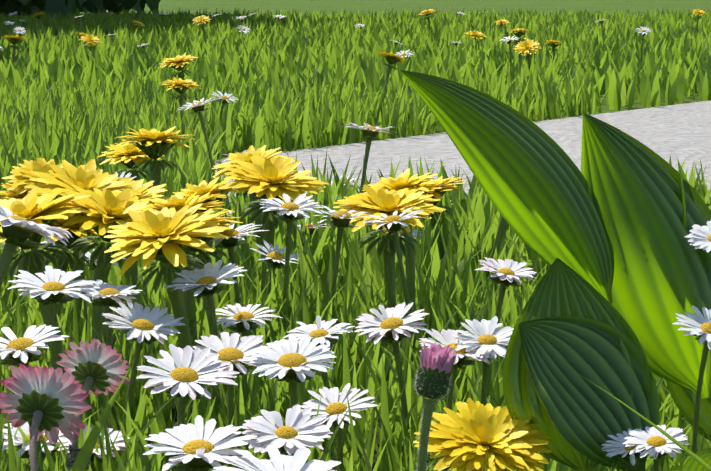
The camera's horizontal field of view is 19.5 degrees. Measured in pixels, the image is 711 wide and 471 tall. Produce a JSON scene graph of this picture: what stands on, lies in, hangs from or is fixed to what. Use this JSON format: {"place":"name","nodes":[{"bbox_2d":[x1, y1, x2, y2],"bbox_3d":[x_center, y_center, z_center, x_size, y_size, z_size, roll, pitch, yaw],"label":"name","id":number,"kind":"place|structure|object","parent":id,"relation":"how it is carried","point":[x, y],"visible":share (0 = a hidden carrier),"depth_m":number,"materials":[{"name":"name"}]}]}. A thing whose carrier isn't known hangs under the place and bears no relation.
{"place":"outdoors","nodes":[
{"label":"outdoors","id":0,"kind":"place"},
{"bbox_2d":[0,233,710,470],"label":"grass","id":1,"kind":"structure","parent":0,"point":[308,304],"depth_m":0.58,"materials":[{"name":"green plant"}]},
{"bbox_2d":[7,412,17,470],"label":"grass","id":2,"kind":"structure","parent":1,"relation":"on","point":[12,461],"depth_m":0.39,"materials":[{"name":"green plant"}]},
{"bbox_2d":[0,206,72,287],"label":"daisy","id":3,"kind":"object","parent":1,"relation":"on","point":[18,229],"visible":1,"depth_m":0.39,"materials":[{"name":"white plant"}]},
{"bbox_2d":[109,436,125,470],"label":"grass","id":4,"kind":"structure","parent":1,"relation":"on","point":[120,464],"depth_m":0.39,"materials":[{"name":"green plant"}]},
{"bbox_2d":[151,454,156,470],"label":"grass","id":5,"kind":"structure","parent":1,"relation":"on","point":[152,468],"depth_m":0.40,"materials":[{"name":"green plant"}]},
{"bbox_2d":[413,398,551,470],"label":"dandelion","id":6,"kind":"object","parent":1,"relation":"on","point":[467,435],"visible":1,"depth_m":0.41,"materials":[{"name":"yellow plant"}]},
{"bbox_2d":[31,0,710,470],"bbox_3d":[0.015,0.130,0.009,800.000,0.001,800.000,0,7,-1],"label":"lawn ground","id":7,"kind":"structure","parent":0,"point":[411,6],"depth_m":10.64,"materials":[{"name":"green plant"}]},
{"bbox_2d":[5,20,14,34],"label":"daisy","id":8,"kind":"object","parent":7,"relation":"on","point":[8,23],"visible":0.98,"depth_m":3.63,"materials":[{"name":"white plant"}]},
{"bbox_2d":[2,35,24,61],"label":"dandelion","id":9,"kind":"object","parent":7,"relation":"on","point":[14,41],"visible":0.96,"depth_m":2.74,"materials":[{"name":"yellow plant"}]},
{"bbox_2d":[14,26,25,57],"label":"daisy","id":10,"kind":"object","parent":7,"relation":"on","point":[20,30],"visible":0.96,"depth_m":2.70,"materials":[{"name":"white plant"}]},
{"bbox_2d":[0,183,55,311],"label":"dandelion","id":11,"kind":"object","parent":7,"relation":"on","point":[20,197],"visible":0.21,"depth_m":0.76,"materials":[{"name":"green plant"}]},
{"bbox_2d":[2,158,65,250],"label":"dandelion","id":12,"kind":"object","parent":7,"relation":"on","point":[20,177],"visible":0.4,"depth_m":0.76,"materials":[{"name":"yellow plant"}]},
{"bbox_2d":[0,324,68,470],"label":"daisy","id":13,"kind":"object","parent":7,"relation":"on","point":[16,351],"visible":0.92,"depth_m":0.45,"materials":[{"name":"white plant"}]},
{"bbox_2d":[2,422,71,459],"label":"daisy","id":14,"kind":"object","parent":7,"relation":"on","point":[20,444],"visible":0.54,"depth_m":0.47,"materials":[{"name":"white plant"}]},
{"bbox_2d":[32,12,44,33],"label":"dandelion","id":15,"kind":"object","parent":7,"relation":"on","point":[39,15],"visible":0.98,"depth_m":3.91,"materials":[{"name":"yellow plant"}]},
{"bbox_2d":[0,363,90,470],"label":"pink daisy","id":16,"kind":"object","parent":7,"relation":"on","point":[48,401],"visible":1,"depth_m":0.40,"materials":[{"name":"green plant"}]},
{"bbox_2d":[0,187,90,374],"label":"dandelion","id":17,"kind":"object","parent":7,"relation":"on","point":[32,206],"visible":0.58,"depth_m":0.57,"materials":[{"name":"yellow plant"}]},
{"bbox_2d":[8,266,99,446],"bbox_3d":[-0.074,0.038,0.510,0.022,0.060,0.021,0,7,-1],"label":"daisy","id":18,"kind":"object","parent":7,"relation":"on","point":[53,290],"visible":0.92,"depth_m":0.51,"materials":[{"name":"white plant"}]},
{"bbox_2d":[38,206,98,365],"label":"dandelion","id":19,"kind":"object","parent":7,"relation":"on","point":[75,232],"visible":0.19,"depth_m":0.64,"materials":[{"name":"green plant"}]},
{"bbox_2d":[65,440,92,470],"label":"withered head","id":20,"kind":"object","parent":7,"relation":"on","point":[73,453],"visible":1,"depth_m":0.39},
{"bbox_2d":[73,32,86,44],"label":"dandelion","id":21,"kind":"object","parent":7,"relation":"on","point":[81,34],"visible":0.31,"depth_m":3.20,"materials":[{"name":"yellow plant"}]},
{"bbox_2d":[0,0,160,18],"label":"box hedge","id":22,"kind":"object","parent":7,"relation":"on","point":[48,6],"depth_m":6.49,"materials":[{"name":"green plant"}]},
{"bbox_2d":[24,159,141,329],"bbox_3d":[-0.086,0.014,0.657,0.037,0.074,0.035,0,7,-1],"label":"dandelion","id":23,"kind":"object","parent":7,"relation":"on","point":[88,176],"visible":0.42,"depth_m":0.66,"materials":[{"name":"yellow plant"}]},
{"bbox_2d":[80,34,102,61],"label":"dandelion","id":24,"kind":"object","parent":7,"relation":"on","point":[91,39],"visible":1,"depth_m":2.74,"materials":[{"name":"yellow plant"}]},
{"bbox_2d":[56,338,130,447],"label":"pink daisy","id":25,"kind":"object","parent":7,"relation":"on","point":[95,366],"visible":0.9,"depth_m":0.47,"materials":[{"name":"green plant"}]},
{"bbox_2d":[58,426,131,463],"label":"daisy","id":26,"kind":"object","parent":7,"relation":"on","point":[119,443],"visible":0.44,"depth_m":0.48,"materials":[{"name":"white plant"}]},
{"bbox_2d":[70,366,131,470],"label":"grass","id":27,"kind":"structure","parent":7,"relation":"on","point":[80,463],"depth_m":0.38,"materials":[{"name":"green plant"}]},
{"bbox_2d":[51,184,152,342],"bbox_3d":[-0.068,0.023,0.583,0.033,0.073,0.035,7,10,43],"label":"dandelion","id":28,"kind":"object","parent":7,"relation":"on","point":[103,210],"visible":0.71,"depth_m":0.58,"materials":[{"name":"yellow plant"}]},
{"bbox_2d":[85,249,124,280],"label":"daisy","id":29,"kind":"object","parent":7,"relation":"on","point":[87,255],"visible":0.23,"depth_m":0.71,"materials":[{"name":"white plant"}]},
{"bbox_2d":[78,279,142,427],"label":"daisy","id":30,"kind":"object","parent":7,"relation":"on","point":[109,295],"visible":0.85,"depth_m":0.56,"materials":[{"name":"white plant"}]},
{"bbox_2d":[115,171,136,179],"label":"daisy","id":31,"kind":"object","parent":7,"relation":"on","point":[127,175],"visible":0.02,"depth_m":0.87,"materials":[{"name":"white plant"}]},
{"bbox_2d":[98,139,164,183],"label":"dandelion","id":32,"kind":"object","parent":7,"relation":"on","point":[129,156],"visible":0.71,"depth_m":0.91,"materials":[{"name":"yellow plant"}]},
{"bbox_2d":[132,20,144,29],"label":"dandelion","id":33,"kind":"object","parent":7,"relation":"on","point":[137,24],"visible":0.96,"depth_m":4.14,"materials":[{"name":"yellow plant"}]},
{"bbox_2d":[136,43,148,68],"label":"daisy","id":34,"kind":"object","parent":7,"relation":"on","point":[143,45],"visible":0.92,"depth_m":2.63,"materials":[{"name":"white plant"}]},
{"bbox_2d":[102,300,185,470],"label":"daisy","id":35,"kind":"object","parent":7,"relation":"on","point":[146,325],"visible":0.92,"depth_m":0.52,"materials":[{"name":"white plant"}]},
{"bbox_2d":[124,179,169,302],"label":"dandelion","id":36,"kind":"object","parent":7,"relation":"on","point":[150,195],"visible":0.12,"depth_m":0.72,"materials":[{"name":"yellow plant"}]},
{"bbox_2d":[113,126,191,203],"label":"dandelion","id":37,"kind":"object","parent":7,"relation":"on","point":[155,145],"visible":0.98,"depth_m":0.83,"materials":[{"name":"yellow plant"}]},
{"bbox_2d":[104,204,230,418],"bbox_3d":[-0.049,0.029,0.536,0.033,0.073,0.031,0,7,-1],"label":"dandelion","id":38,"kind":"object","parent":7,"relation":"on","point":[164,234],"visible":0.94,"depth_m":0.53,"materials":[{"name":"yellow plant"}]},
{"bbox_2d":[158,53,198,104],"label":"dandelion","id":39,"kind":"object","parent":7,"relation":"on","point":[178,63],"visible":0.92,"depth_m":1.62,"materials":[{"name":"yellow plant"}]},
{"bbox_2d":[162,77,200,129],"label":"dandelion","id":40,"kind":"object","parent":7,"relation":"on","point":[180,85],"visible":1,"depth_m":1.48,"materials":[{"name":"yellow plant"}]},
{"bbox_2d":[136,344,239,425],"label":"daisy","id":41,"kind":"object","parent":7,"relation":"on","point":[183,381],"visible":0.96,"depth_m":0.42,"materials":[{"name":"white plant"}]},
{"bbox_2d":[145,192,234,349],"bbox_3d":[-0.055,0.020,0.639,0.031,0.066,0.032,5,9,35],"label":"dandelion","id":42,"kind":"object","parent":7,"relation":"on","point":[177,201],"visible":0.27,"depth_m":0.64,"materials":[{"name":"yellow plant"}]},
{"bbox_2d":[178,97,217,183],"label":"daisy","id":43,"kind":"object","parent":7,"relation":"on","point":[197,107],"visible":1,"depth_m":1.13,"materials":[{"name":"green plant"}]},
{"bbox_2d":[143,415,258,470],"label":"daisy","id":44,"kind":"object","parent":7,"relation":"on","point":[199,446],"visible":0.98,"depth_m":0.33,"materials":[{"name":"white plant"}]},
{"bbox_2d":[193,15,209,43],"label":"dandelion","id":45,"kind":"object","parent":7,"relation":"on","point":[202,19],"visible":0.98,"depth_m":3.29,"materials":[{"name":"yellow plant"}]},
{"bbox_2d":[172,177,237,306],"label":"dandelion","id":46,"kind":"object","parent":7,"relation":"on","point":[202,188],"visible":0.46,"depth_m":0.80,"materials":[{"name":"yellow plant"}]},
{"bbox_2d":[165,260,247,420],"bbox_3d":[-0.038,0.037,0.529,0.021,0.059,0.020,0,7,-1],"label":"daisy","id":47,"kind":"object","parent":7,"relation":"on","point":[208,279],"visible":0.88,"depth_m":0.53,"materials":[{"name":"white plant"}]},
{"bbox_2d":[179,209,242,337],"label":"dandelion","id":48,"kind":"object","parent":7,"relation":"on","point":[203,257],"visible":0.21,"depth_m":0.61,"materials":[{"name":"green plant"}]},
{"bbox_2d":[212,91,237,128],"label":"daisy","id":49,"kind":"object","parent":7,"relation":"on","point":[225,97],"visible":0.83,"depth_m":1.53,"materials":[{"name":"white plant"}]},
{"bbox_2d":[192,332,270,466],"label":"daisy","id":50,"kind":"object","parent":7,"relation":"on","point":[234,351],"visible":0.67,"depth_m":0.49,"materials":[{"name":"white plant"}]},
{"bbox_2d":[209,223,268,306],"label":"daisy","id":51,"kind":"object","parent":7,"relation":"on","point":[232,240],"visible":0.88,"depth_m":0.63,"materials":[{"name":"white plant"}]},
{"bbox_2d":[236,16,246,25],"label":"daisy","id":52,"kind":"object","parent":7,"relation":"on","point":[241,18],"visible":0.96,"depth_m":3.78,"materials":[{"name":"white plant"}]},
{"bbox_2d":[238,25,249,35],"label":"daisy","id":53,"kind":"object","parent":7,"relation":"on","point":[244,29],"visible":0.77,"depth_m":3.49,"materials":[{"name":"white plant"}]},
{"bbox_2d":[215,303,281,399],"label":"daisy","id":54,"kind":"object","parent":7,"relation":"on","point":[241,320],"visible":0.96,"depth_m":0.54,"materials":[{"name":"white plant"}]},
{"bbox_2d":[212,145,294,251],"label":"dandelion","id":55,"kind":"object","parent":7,"relation":"on","point":[261,152],"visible":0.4,"depth_m":0.84,"materials":[{"name":"yellow plant"}]},
{"bbox_2d":[218,155,328,345],"bbox_3d":[-0.028,0.009,0.710,0.038,0.070,0.036,0,7,-1],"label":"dandelion","id":56,"kind":"object","parent":7,"relation":"on","point":[273,177],"visible":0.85,"depth_m":0.70,"materials":[{"name":"yellow plant"}]},
{"bbox_2d":[249,240,299,321],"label":"daisy","id":57,"kind":"object","parent":7,"relation":"on","point":[276,257],"visible":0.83,"depth_m":0.69,"materials":[{"name":"white plant"}]},
{"bbox_2d":[213,445,340,470],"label":"daisy","id":58,"kind":"object","parent":7,"relation":"on","point":[277,461],"visible":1,"depth_m":0.28,"materials":[{"name":"white plant"}]},
{"bbox_2d":[274,14,283,39],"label":"daisy","id":59,"kind":"object","parent":7,"relation":"on","point":[278,17],"visible":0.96,"depth_m":3.62,"materials":[{"name":"white plant"}]},
{"bbox_2d":[239,404,332,455],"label":"white daisy","id":60,"kind":"object","parent":7,"relation":"on","point":[302,428],"visible":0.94,"depth_m":0.41,"materials":[{"name":"white plant"}]},
{"bbox_2d":[247,336,335,455],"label":"daisy","id":61,"kind":"object","parent":7,"relation":"on","point":[289,361],"visible":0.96,"depth_m":0.45,"materials":[{"name":"white plant"}]},
{"bbox_2d":[260,193,324,335],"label":"daisy","id":62,"kind":"object","parent":7,"relation":"on","point":[289,212],"visible":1,"depth_m":0.66,"materials":[{"name":"white plant"}]},
{"bbox_2d":[283,217,326,236],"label":"daisy","id":63,"kind":"object","parent":7,"relation":"on","point":[311,227],"visible":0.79,"depth_m":0.84,"materials":[{"name":"white plant"}]},
{"bbox_2d":[283,315,354,469],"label":"daisy","id":64,"kind":"object","parent":7,"relation":"on","point":[320,330],"visible":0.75,"depth_m":0.50,"materials":[{"name":"white plant"}]},
{"bbox_2d":[300,383,377,470],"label":"daisy","id":65,"kind":"object","parent":7,"relation":"on","point":[334,407],"visible":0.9,"depth_m":0.47,"materials":[{"name":"white plant"}]},
{"bbox_2d":[313,205,371,316],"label":"daisy","id":66,"kind":"object","parent":7,"relation":"on","point":[341,220],"visible":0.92,"depth_m":0.66,"materials":[{"name":"white plant"}]},
{"bbox_2d":[331,175,360,189],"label":"daisy","id":67,"kind":"object","parent":7,"relation":"on","point":[352,186],"visible":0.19,"depth_m":1.08,"materials":[{"name":"white plant"}]},
{"bbox_2d":[0,6,710,114],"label":"grass","id":68,"kind":"structure","parent":7,"relation":"on","point":[673,66],"depth_m":2.94,"materials":[{"name":"green plant"}]},
{"bbox_2d":[0,68,710,331],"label":"grass","id":69,"kind":"structure","parent":7,"relation":"on","point":[79,127],"depth_m":1.41,"materials":[{"name":"green plant"}]},
{"bbox_2d":[219,148,257,207],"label":"daisy","id":70,"kind":"object","parent":69,"relation":"on","point":[250,195],"visible":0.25,"depth_m":0.98,"materials":[{"name":"white plant"}]},
{"bbox_2d":[343,121,393,220],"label":"daisy","id":71,"kind":"object","parent":7,"relation":"on","point":[369,132],"visible":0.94,"depth_m":0.92,"materials":[{"name":"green plant"}]},
{"bbox_2d":[333,184,445,361],"bbox_3d":[0.011,0.016,0.680,0.037,0.064,0.035,0,7,-1],"label":"dandelion","id":72,"kind":"object","parent":7,"relation":"on","point":[376,201],"visible":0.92,"depth_m":0.68,"materials":[{"name":"yellow plant"}]},
{"bbox_2d":[354,302,428,461],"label":"daisy","id":73,"kind":"object","parent":7,"relation":"on","point":[389,327],"visible":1,"depth_m":0.53,"materials":[{"name":"white plant"}]},
{"bbox_2d":[378,51,405,98],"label":"dandelion","id":74,"kind":"object","parent":7,"relation":"on","point":[391,58],"visible":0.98,"depth_m":1.89,"materials":[{"name":"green plant"}]},
{"bbox_2d":[361,207,424,361],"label":"daisy","id":75,"kind":"object","parent":7,"relation":"on","point":[393,223],"visible":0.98,"depth_m":0.66,"materials":[{"name":"white plant"}]},
{"bbox_2d":[362,168,441,300],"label":"dandelion","id":76,"kind":"object","parent":7,"relation":"on","point":[401,181],"visible":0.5,"depth_m":0.71,"materials":[{"name":"yellow plant"}]},
{"bbox_2d":[394,49,413,60],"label":"daisy","id":77,"kind":"object","parent":7,"relation":"on","point":[402,54],"visible":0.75,"depth_m":2.50,"materials":[{"name":"white plant"}]},
{"bbox_2d":[399,230,422,240],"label":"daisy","id":78,"kind":"object","parent":7,"relation":"on","point":[414,232],"visible":0.1,"depth_m":0.84,"materials":[{"name":"white plant"}]},
{"bbox_2d":[419,9,434,30],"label":"dandelion","id":79,"kind":"object","parent":7,"relation":"on","point":[427,13],"visible":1,"depth_m":4.09,"materials":[{"name":"yellow plant"}]},
{"bbox_2d":[413,343,456,470],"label":"thistle","id":80,"kind":"object","parent":7,"relation":"on","point":[433,376],"visible":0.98,"depth_m":0.39,"materials":[{"name":"plant"}]},
{"bbox_2d":[414,176,463,262],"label":"dandelion","id":81,"kind":"object","parent":7,"relation":"on","point":[442,185],"visible":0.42,"depth_m":0.85,"materials":[{"name":"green plant"}]},
{"bbox_2d":[419,329,496,468],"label":"daisy","id":82,"kind":"object","parent":7,"relation":"on","point":[462,355],"visible":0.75,"depth_m":0.50,"materials":[{"name":"white plant"}]},
{"bbox_2d":[463,30,485,47],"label":"dandelion","id":83,"kind":"object","parent":7,"relation":"on","point":[477,34],"visible":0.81,"depth_m":3.31,"materials":[{"name":"yellow plant"}]},
{"bbox_2d":[452,316,513,405],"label":"daisy","id":84,"kind":"object","parent":7,"relation":"on","point":[491,340],"visible":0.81,"depth_m":0.50,"materials":[{"name":"white plant"}]},
{"bbox_2d":[487,215,507,280],"bbox_3d":[0.063,-0.001,0.803,0.032,0.068,0.035,0,7,-1],"label":"grass blade","id":85,"kind":"object","parent":7,"relation":"on","point":[502,228],"depth_m":0.80,"materials":[{"name":"green plant"}]},
{"bbox_2d":[496,19,509,27],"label":"dandelion","id":86,"kind":"object","parent":7,"relation":"on","point":[501,22],"visible":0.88,"depth_m":4.20,"materials":[{"name":"yellow plant"}]},
{"bbox_2d":[475,257,536,400],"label":"daisy","id":87,"kind":"object","parent":7,"relation":"on","point":[508,272],"visible":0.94,"depth_m":0.56,"materials":[{"name":"white plant"}]},
{"bbox_2d":[499,36,517,75],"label":"daisy","id":88,"kind":"object","parent":7,"relation":"on","point":[509,40],"visible":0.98,"depth_m":2.19,"materials":[{"name":"white plant"}]},
{"bbox_2d":[508,28,528,63],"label":"dandelion","id":89,"kind":"object","parent":7,"relation":"on","point":[518,33],"visible":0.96,"depth_m":2.69,"materials":[{"name":"yellow plant"}]},
{"bbox_2d":[513,39,540,71],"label":"dandelion","id":90,"kind":"object","parent":7,"relation":"on","point":[528,47],"visible":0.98,"depth_m":2.32,"materials":[{"name":"yellow plant"}]},
{"bbox_2d":[544,40,564,59],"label":"dandelion","id":91,"kind":"object","parent":7,"relation":"on","point":[553,44],"visible":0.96,"depth_m":2.63,"materials":[{"name":"yellow plant"}]},
{"bbox_2d":[399,70,710,470],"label":"leaves","id":92,"kind":"object","parent":7,"relation":"on","point":[603,232],"visible":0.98,"depth_m":0.43,"materials":[{"name":"green plant"}]},
{"bbox_2d":[596,18,605,50],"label":"daisy","id":93,"kind":"object","parent":7,"relation":"on","point":[601,21],"visible":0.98,"depth_m":3.19,"materials":[{"name":"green plant"}]},
{"bbox_2d":[602,428,649,469],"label":"daisy","id":94,"kind":"object","parent":7,"relation":"on","point":[622,451],"visible":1,"depth_m":0.41,"materials":[{"name":"white plant"}]},
{"bbox_2d":[571,369,710,470],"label":"grass","id":95,"kind":"structure","parent":7,"relation":"on","point":[705,465],"depth_m":0.39,"materials":[{"name":"green plant"}]},
{"bbox_2d":[635,26,651,62],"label":"daisy","id":96,"kind":"object","parent":7,"relation":"on","point":[642,32],"visible":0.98,"depth_m":2.58,"materials":[{"name":"white plant"}]},
{"bbox_2d":[622,425,688,470],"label":"daisy","id":97,"kind":"object","parent":7,"relation":"on","point":[656,444],"visible":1,"depth_m":0.41,"materials":[{"name":"white plant"}]},
{"bbox_2d":[668,447,710,470],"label":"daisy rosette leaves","id":98,"kind":"object","parent":7,"relation":"on","point":[692,463],"visible":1,"depth_m":0.40,"materials":[{"name":"green plant"}]},
{"bbox_2d":[672,305,710,452],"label":"daisy","id":99,"kind":"object","parent":7,"relation":"on","point":[701,328],"visible":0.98,"depth_m":0.42,"materials":[{"name":"white plant"}]},
{"bbox_2d":[684,220,710,251],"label":"daisy","id":100,"kind":"object","parent":7,"relation":"on","point":[699,236],"visible":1,"depth_m":0.43,"materials":[{"name":"white plant"}]},
{"bbox_2d":[693,9,704,33],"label":"dandelion","id":101,"kind":"object","parent":7,"relation":"on","point":[698,12],"visible":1,"depth_m":4.12,"materials":[{"name":"yellow plant"}]},
{"bbox_2d":[215,100,710,223],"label":"gravel path","id":102,"kind":"structure","parent":0,"point":[681,132],"depth_m":1.58,"materials":[{"name":"grey gravel"}]}
]}

